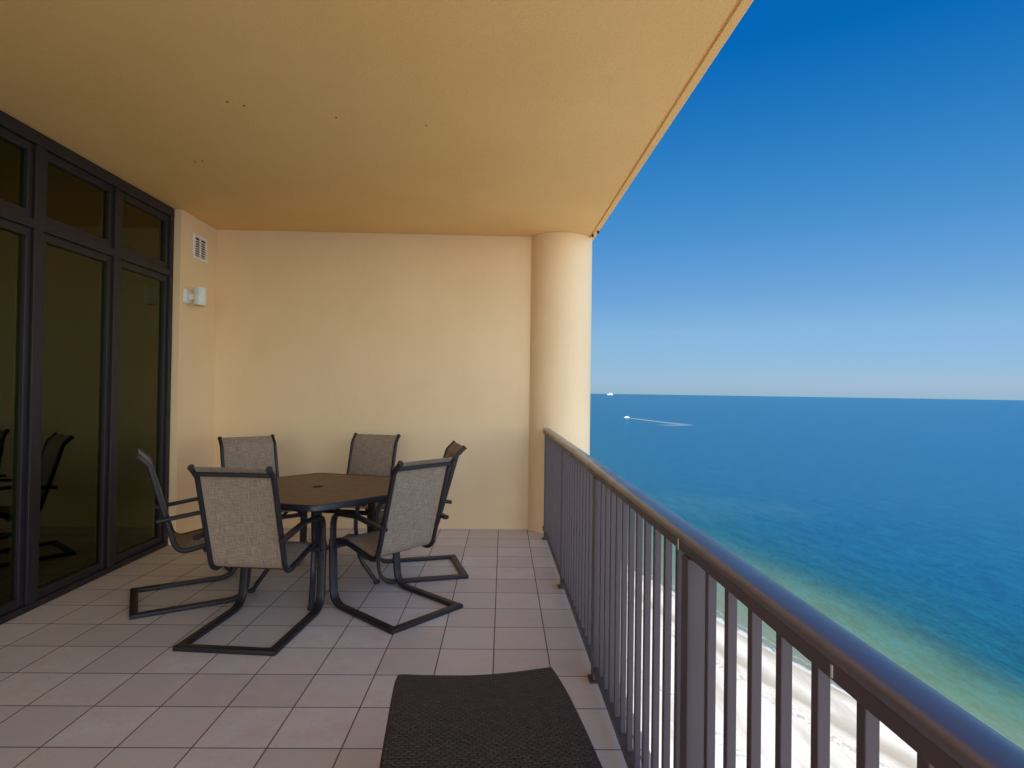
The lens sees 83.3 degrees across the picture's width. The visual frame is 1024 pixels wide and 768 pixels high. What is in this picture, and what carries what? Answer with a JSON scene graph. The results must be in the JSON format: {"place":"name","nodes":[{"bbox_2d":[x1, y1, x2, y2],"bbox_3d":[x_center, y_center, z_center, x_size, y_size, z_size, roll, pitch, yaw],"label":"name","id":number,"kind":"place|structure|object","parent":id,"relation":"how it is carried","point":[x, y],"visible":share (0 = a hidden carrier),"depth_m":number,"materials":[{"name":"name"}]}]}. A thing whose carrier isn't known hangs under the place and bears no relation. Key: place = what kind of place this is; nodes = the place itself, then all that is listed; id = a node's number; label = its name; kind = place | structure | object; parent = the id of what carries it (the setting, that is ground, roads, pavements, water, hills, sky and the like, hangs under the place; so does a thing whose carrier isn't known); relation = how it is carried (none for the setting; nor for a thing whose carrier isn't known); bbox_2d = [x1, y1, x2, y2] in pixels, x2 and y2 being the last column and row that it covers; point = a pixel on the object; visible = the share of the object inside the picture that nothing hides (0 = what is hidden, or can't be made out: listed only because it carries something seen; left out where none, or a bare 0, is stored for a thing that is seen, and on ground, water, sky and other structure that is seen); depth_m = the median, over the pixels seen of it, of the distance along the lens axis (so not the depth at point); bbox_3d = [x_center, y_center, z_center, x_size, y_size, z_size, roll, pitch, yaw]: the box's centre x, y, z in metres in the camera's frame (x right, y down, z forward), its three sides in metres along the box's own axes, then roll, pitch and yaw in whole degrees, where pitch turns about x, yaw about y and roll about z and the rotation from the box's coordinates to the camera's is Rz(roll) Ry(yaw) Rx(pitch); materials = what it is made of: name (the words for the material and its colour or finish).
{"place":"outdoors","nodes":[
{"label":"outdoors","id":0,"kind":"place"},
{"bbox_2d":[168,209,216,544],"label":"wall","id":1,"kind":"structure","parent":0,"point":[192,385],"depth_m":5.49,"materials":[{"name":"paint"}]},
{"bbox_2d":[183,287,205,306],"bbox_3d":[-2.971,-0.818,5.403,0.183,0.176,0.116,1,-1,-12],"label":"wall lamp","id":2,"kind":"object","parent":1,"relation":"attached to","point":[198,296],"visible":1,"depth_m":5.37,"materials":[{"name":"white plastic"}]},
{"bbox_2d":[192,233,207,262],"bbox_3d":[-3.045,-1.322,5.623,0.018,0.236,0.256,1,-1,-2],"label":"wall vent","id":3,"kind":"object","parent":1,"relation":"attached to","point":[199,248],"depth_m":5.61,"materials":[{"name":"white plastic"}]},
{"bbox_2d":[0,528,650,767],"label":"floor","id":4,"kind":"structure","parent":0,"point":[92,675],"depth_m":3.10,"materials":[{"name":"tile"}]},
{"bbox_2d":[129,448,250,619],"bbox_3d":[-2.230,0.960,4.014,0.708,1.022,0.587,1,-1,-33],"label":"patio chair","id":5,"kind":"object","parent":4,"relation":"on","point":[183,542],"visible":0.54,"depth_m":3.82,"materials":[{"name":"brown metal"}]},
{"bbox_2d":[172,464,326,655],"bbox_3d":[-1.542,0.964,3.498,0.587,1.022,0.708,1,-1,4],"label":"patio chair","id":6,"kind":"object","parent":4,"relation":"on","point":[241,518],"visible":1,"depth_m":3.33,"materials":[{"name":"grey fabric"}]},
{"bbox_2d":[217,434,307,570],"bbox_3d":[-2.164,0.971,4.909,0.587,1.022,0.708,1,-1,-42],"label":"patio chair","id":7,"kind":"object","parent":4,"relation":"on","point":[250,452],"visible":0.3,"depth_m":5.06,"materials":[{"name":"grey fabric"}]},
{"bbox_2d":[248,473,390,610],"bbox_3d":[-1.425,1.117,4.204,1.247,0.738,1.409,1,-1,-18],"label":"dining table","id":8,"kind":"object","parent":4,"relation":"on","point":[314,494],"visible":0.69,"depth_m":4.04,"materials":[{"name":"metal"}]},
{"bbox_2d":[322,433,400,549],"bbox_3d":[-1.383,0.985,5.267,0.587,1.022,0.708,1,-1,12],"label":"patio chair","id":9,"kind":"object","parent":4,"relation":"on","point":[371,454],"visible":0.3,"depth_m":5.47,"materials":[{"name":"grey fabric"}]},
{"bbox_2d":[329,455,462,634],"bbox_3d":[-0.778,0.979,3.867,0.708,1.022,0.587,0,-1,41],"label":"patio chair","id":10,"kind":"object","parent":4,"relation":"on","point":[413,514],"visible":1,"depth_m":3.77,"materials":[{"name":"grey fabric"}]},
{"bbox_2d":[372,440,468,583],"bbox_3d":[-0.749,0.987,4.638,0.708,1.022,0.587,1,-1,-16],"label":"patio chair","id":11,"kind":"object","parent":4,"relation":"on","point":[454,448],"visible":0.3,"depth_m":4.48,"materials":[{"name":"brown metal"}]},
{"bbox_2d":[379,667,602,767],"bbox_3d":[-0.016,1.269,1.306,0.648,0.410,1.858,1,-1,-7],"label":"doormat","id":12,"kind":"object","parent":4,"relation":"on","point":[526,719],"visible":1,"depth_m":1.87,"materials":[{"name":"fabric"}]},
{"bbox_2d":[528,232,591,532],"bbox_3d":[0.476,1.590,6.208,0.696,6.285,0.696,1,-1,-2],"label":"column","id":13,"kind":"structure","parent":4,"relation":"on","point":[560,331],"depth_m":5.93,"materials":[{"name":"paint"}]},
{"bbox_2d":[542,428,1023,767],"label":"railing","id":14,"kind":"object","parent":4,"relation":"on","point":[588,500],"visible":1,"depth_m":1.51,"materials":[{"name":"metal"}]},
{"bbox_2d":[212,230,531,528],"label":"wall","id":15,"kind":"structure","parent":0,"point":[328,345],"depth_m":6.02,"materials":[{"name":"paint"}]},
{"bbox_2d":[0,0,753,240],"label":"ceiling","id":16,"kind":"structure","parent":0,"point":[536,117],"depth_m":3.26,"materials":[{"name":"paint"}]},
{"bbox_2d":[620,569,916,767],"bbox_3d":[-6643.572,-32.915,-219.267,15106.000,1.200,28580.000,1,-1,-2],"label":"ground","id":17,"kind":"structure","parent":0,"point":[895,751],"depth_m":105.53,"materials":[{"name":"white sand"}]},
{"bbox_2d":[590,394,1023,749],"bbox_3d":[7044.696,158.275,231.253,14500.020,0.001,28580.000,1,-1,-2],"label":"sea","id":18,"kind":"structure","parent":0,"point":[892,529],"depth_m":308.61,"materials":[{"name":"liquid"}]},
{"bbox_2d":[590,0,1023,399],"label":"sky","id":19,"kind":"structure","parent":0,"point":[835,206],"materials":[{"name":"blue"}]},
{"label":"wall","id":20,"kind":"structure","parent":0,"visible":0},
{"bbox_2d":[0,110,174,624],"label":"glass door wall","id":21,"kind":"structure","parent":20,"relation":"attached to","point":[86,272],"depth_m":4.14,"materials":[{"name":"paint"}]},
{"bbox_2d":[0,218,31,615],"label":"door panel","id":22,"kind":"structure","parent":21,"relation":"in","point":[15,239],"depth_m":3.61,"materials":[{"name":"glass"}]},
{"bbox_2d":[0,126,33,217],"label":"transom window","id":23,"kind":"structure","parent":21,"relation":"in","point":[16,153],"depth_m":3.59,"materials":[{"name":"glass"}]},
{"bbox_2d":[35,233,111,599],"bbox_3d":[-3.133,0.211,4.106,0.052,2.406,0.704,1,-1,-2],"label":"door panel","id":24,"kind":"structure","parent":21,"relation":"in","point":[76,329],"depth_m":4.12,"materials":[{"name":"glass"}]},
{"bbox_2d":[44,150,113,247],"bbox_3d":[-3.112,-1.296,4.122,0.052,0.481,0.704,1,-1,-2],"label":"transom window","id":25,"kind":"structure","parent":21,"relation":"in","point":[77,202],"depth_m":4.13,"materials":[{"name":"glass"}]},
{"bbox_2d":[114,260,167,562],"bbox_3d":[-3.159,0.219,4.879,0.052,2.406,0.691,1,-1,-2],"label":"door panel","id":26,"kind":"structure","parent":21,"relation":"in","point":[143,292],"depth_m":4.90,"materials":[{"name":"glass"}]},
{"bbox_2d":[121,192,168,268],"bbox_3d":[-3.138,-1.288,4.895,0.052,0.481,0.691,1,-1,-2],"label":"transom window","id":27,"kind":"structure","parent":21,"relation":"in","point":[144,229],"depth_m":4.92,"materials":[{"name":"glass"}]}
]}

